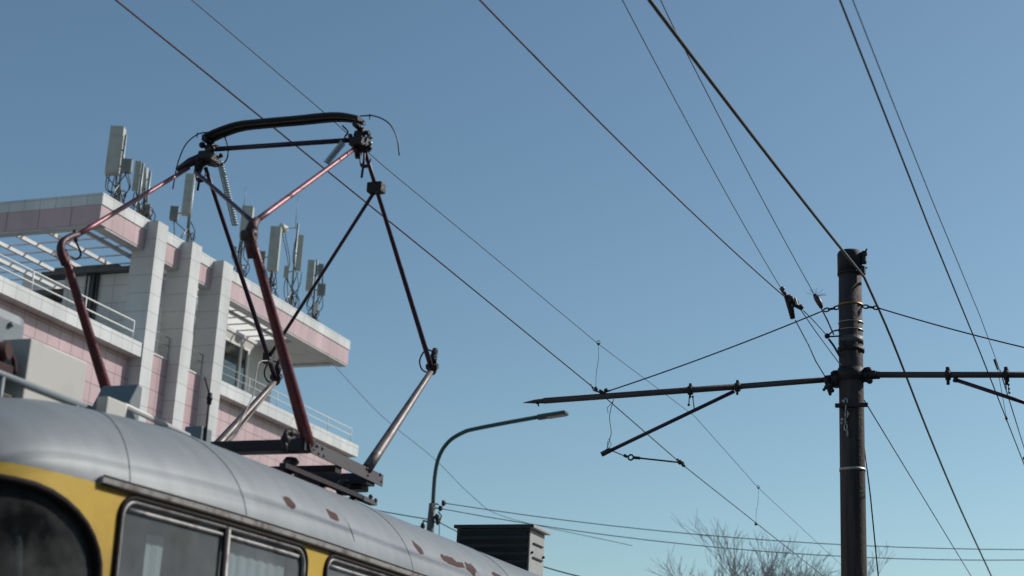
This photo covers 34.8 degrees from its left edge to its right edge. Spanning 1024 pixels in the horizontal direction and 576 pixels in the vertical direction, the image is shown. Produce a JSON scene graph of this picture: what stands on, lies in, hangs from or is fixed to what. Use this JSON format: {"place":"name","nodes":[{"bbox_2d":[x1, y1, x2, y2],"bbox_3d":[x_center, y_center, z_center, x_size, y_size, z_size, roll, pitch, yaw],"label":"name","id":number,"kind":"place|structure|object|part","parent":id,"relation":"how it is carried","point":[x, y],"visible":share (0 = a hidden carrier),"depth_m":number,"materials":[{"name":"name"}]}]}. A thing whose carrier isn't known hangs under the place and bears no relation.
{"place":"outdoors","nodes":[
{"label":"outdoors","id":0,"kind":"place"},
{"bbox_2d":[0,0,1023,575],"label":"sky","id":1,"kind":"structure","parent":0,"point":[487,136],"materials":[{"name":"blue"}]},
{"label":"pavement","id":2,"kind":"structure","parent":0,"visible":0},
{"bbox_2d":[0,192,358,496],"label":"building","id":3,"kind":"structure","parent":2,"relation":"on","point":[171,319],"depth_m":55.13,"materials":[{"name":"pink tile"}]},
{"bbox_2d":[104,125,132,203],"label":"roof antenna","id":4,"kind":"object","parent":3,"relation":"on","point":[117,164],"visible":0.9,"depth_m":53.37,"materials":[{"name":"plastic"}]},
{"bbox_2d":[130,160,145,215],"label":"roof antenna","id":5,"kind":"object","parent":3,"relation":"on","point":[137,177],"visible":0.84,"depth_m":54.36,"materials":[{"name":"plastic"}]},
{"bbox_2d":[141,167,155,220],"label":"roof antenna","id":6,"kind":"object","parent":3,"relation":"on","point":[147,213],"visible":0.68,"depth_m":54.72,"materials":[{"name":"plastic"}]},
{"bbox_2d":[169,170,195,241],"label":"roof antenna","id":7,"kind":"object","parent":3,"relation":"on","point":[188,195],"visible":0.81,"depth_m":57.24,"materials":[{"name":"plastic"}]},
{"bbox_2d":[190,325,249,391],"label":"window","id":8,"kind":"structure","parent":3,"relation":"in","point":[236,356],"depth_m":63.55,"materials":[{"name":"white glass"}]},
{"bbox_2d":[231,188,253,276],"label":"roof antenna","id":9,"kind":"object","parent":3,"relation":"on","point":[249,210],"visible":0.6,"depth_m":60.38,"materials":[{"name":"plastic"}]},
{"bbox_2d":[260,226,281,297],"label":"roof antenna","id":10,"kind":"object","parent":3,"relation":"on","point":[274,249],"visible":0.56,"depth_m":62.45,"materials":[{"name":"plastic"}]},
{"bbox_2d":[279,195,303,307],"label":"roof antenna","id":11,"kind":"object","parent":3,"relation":"on","point":[297,252],"visible":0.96,"depth_m":64.13,"materials":[{"name":"plastic"}]},
{"bbox_2d":[305,259,325,321],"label":"roof antenna","id":12,"kind":"object","parent":3,"relation":"on","point":[311,280],"visible":0.93,"depth_m":65.62,"materials":[{"name":"plastic"}]},
{"bbox_2d":[326,359,631,545],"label":"overhead line","id":13,"kind":"object","parent":3,"relation":"attached to","point":[464,489],"visible":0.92,"depth_m":54.51,"materials":[{"name":"metal"}]},
{"bbox_2d":[421,410,568,534],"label":"street lamp","id":14,"kind":"object","parent":2,"relation":"on","point":[432,519],"visible":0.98,"depth_m":43.74,"materials":[{"name":"metal"}]},
{"bbox_2d":[378,510,426,519],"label":"overhead line","id":15,"kind":"object","parent":14,"relation":"attached to","point":[403,515],"visible":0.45,"depth_m":44.05,"materials":[{"name":"metal"}]},
{"bbox_2d":[439,522,578,575],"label":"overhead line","id":16,"kind":"object","parent":14,"relation":"attached to","point":[543,566],"visible":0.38,"depth_m":32.58,"materials":[{"name":"metal"}]},
{"bbox_2d":[443,509,1001,560],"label":"overhead line","id":17,"kind":"object","parent":14,"relation":"attached to","point":[711,546],"visible":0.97,"depth_m":43.69,"materials":[{"name":"metal"}]},
{"bbox_2d":[445,503,1023,549],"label":"overhead line","id":18,"kind":"object","parent":14,"relation":"attached to","point":[728,537],"visible":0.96,"depth_m":43.75,"materials":[{"name":"metal"}]},
{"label":"road","id":19,"kind":"structure","parent":0,"visible":0},
{"bbox_2d":[645,515,840,575],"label":"bare tree","id":20,"kind":"object","parent":19,"relation":"on","point":[768,572],"visible":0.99,"depth_m":66.77,"materials":[{"name":"brown plant"}]},
{"bbox_2d":[523,248,1023,575],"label":"catenary pole","id":21,"kind":"object","parent":19,"relation":"on","point":[850,376],"visible":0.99,"depth_m":20.09,"materials":[{"name":"metal"}]},
{"bbox_2d":[115,0,822,575],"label":"contact wire","id":22,"kind":"object","parent":21,"relation":"attached to","point":[411,238],"visible":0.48,"depth_m":15.39,"materials":[{"name":"black metal"}]},
{"bbox_2d":[192,0,839,563],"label":"messenger wire","id":23,"kind":"object","parent":21,"relation":"attached to","point":[492,256],"visible":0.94,"depth_m":17.67,"materials":[{"name":"metal"}]},
{"bbox_2d":[610,311,821,390],"bbox_3d":[2.609,0.809,20.948,2.789,0.949,0.017,-4,-18,20],"label":"stay wire","id":24,"kind":"object","parent":21,"relation":"attached to","point":[715,353],"visible":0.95,"depth_m":20.93,"materials":[{"name":"metal"}]},
{"bbox_2d":[795,320,824,375],"bbox_3d":[3.672,0.792,19.832,0.257,0.532,1.158,-4,-18,20],"label":"tie wire","id":25,"kind":"object","parent":21,"relation":"attached to","point":[809,348],"visible":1,"depth_m":19.34,"materials":[{"name":"metal"}]},
{"bbox_2d":[803,310,826,335],"bbox_3d":[3.724,0.503,19.879,0.161,0.176,1.107,-4,-18,20],"label":"tie wire","id":26,"kind":"object","parent":21,"relation":"attached to","point":[816,324],"visible":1,"depth_m":19.46,"materials":[{"name":"metal"}]},
{"bbox_2d":[647,0,991,575],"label":"feeder cable","id":27,"kind":"object","parent":21,"relation":"attached to","point":[702,69],"visible":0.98,"depth_m":16.58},
{"bbox_2d":[801,310,841,366],"bbox_3d":[3.755,0.631,19.785,0.424,0.640,1.037,-4,-18,20],"label":"tie wire","id":28,"kind":"object","parent":21,"relation":"attached to","point":[821,339],"visible":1,"depth_m":19.34,"materials":[{"name":"metal"}]},
{"bbox_2d":[479,0,803,318],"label":"span wire","id":29,"kind":"object","parent":28,"relation":"attached to","point":[791,301],"visible":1,"depth_m":15.12,"materials":[{"name":"black metal"}]},
{"bbox_2d":[622,0,786,295],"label":"span wire","id":30,"kind":"object","parent":29,"relation":"attached to","point":[783,292],"visible":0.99,"depth_m":15.48,"materials":[{"name":"metal"}]},
{"bbox_2d":[821,309,833,334],"bbox_3d":[3.829,0.477,19.808,0.090,0.174,1.053,-2,-18,14],"label":"tie wire","id":31,"kind":"object","parent":21,"relation":"attached to","point":[828,322],"visible":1,"depth_m":19.36,"materials":[{"name":"metal"}]},
{"bbox_2d":[660,0,824,308],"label":"span wire","id":32,"kind":"object","parent":31,"relation":"attached to","point":[817,300],"visible":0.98,"depth_m":16.53,"materials":[{"name":"metal"}]},
{"bbox_2d":[865,451,878,575],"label":"guy wire","id":33,"kind":"object","parent":21,"relation":"attached to","point":[872,514],"visible":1,"depth_m":20.03,"materials":[{"name":"metal"}]},
{"bbox_2d":[864,400,970,575],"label":"guy wire","id":34,"kind":"object","parent":21,"relation":"attached to","point":[915,484],"visible":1,"depth_m":24.19,"materials":[{"name":"metal"}]},
{"bbox_2d":[839,0,1023,463],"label":"contact wire","id":35,"kind":"object","parent":21,"relation":"attached to","point":[868,72],"visible":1,"depth_m":13.71,"materials":[{"name":"metal"}]},
{"bbox_2d":[852,0,1023,446],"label":"messenger wire","id":36,"kind":"object","parent":21,"relation":"attached to","point":[996,364],"visible":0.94,"depth_m":14.54,"materials":[{"name":"metal"}]},
{"bbox_2d":[879,308,1023,347],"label":"stay wire","id":37,"kind":"object","parent":21,"relation":"attached to","point":[950,328],"visible":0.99,"depth_m":19.97,"materials":[{"name":"paint"}]},
{"bbox_2d":[780,543,891,575],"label":"bare tree","id":38,"kind":"object","parent":19,"relation":"on","point":[870,565],"visible":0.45,"depth_m":69.39,"materials":[{"name":"brown plant"}]},
{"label":"tram rail","id":39,"kind":"structure","parent":19,"relation":"on","visible":0},
{"bbox_2d":[0,112,550,575],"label":"tram","id":40,"kind":"object","parent":39,"relation":"on","point":[106,484],"visible":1,"depth_m":10.15,"materials":[{"name":"paint"}]},
{"bbox_3d":[-1.698,1.861,9.374,0.085,1.054,1.918,-5,-19,24],"label":"window","id":41,"kind":"part","parent":40,"relation":"part of","materials":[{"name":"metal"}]},
{"bbox_3d":[-0.907,2.472,11.223,0.068,1.054,1.832,-4,-18,20],"label":"window","id":42,"kind":"part","parent":40,"relation":"part of","materials":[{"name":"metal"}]}
]}

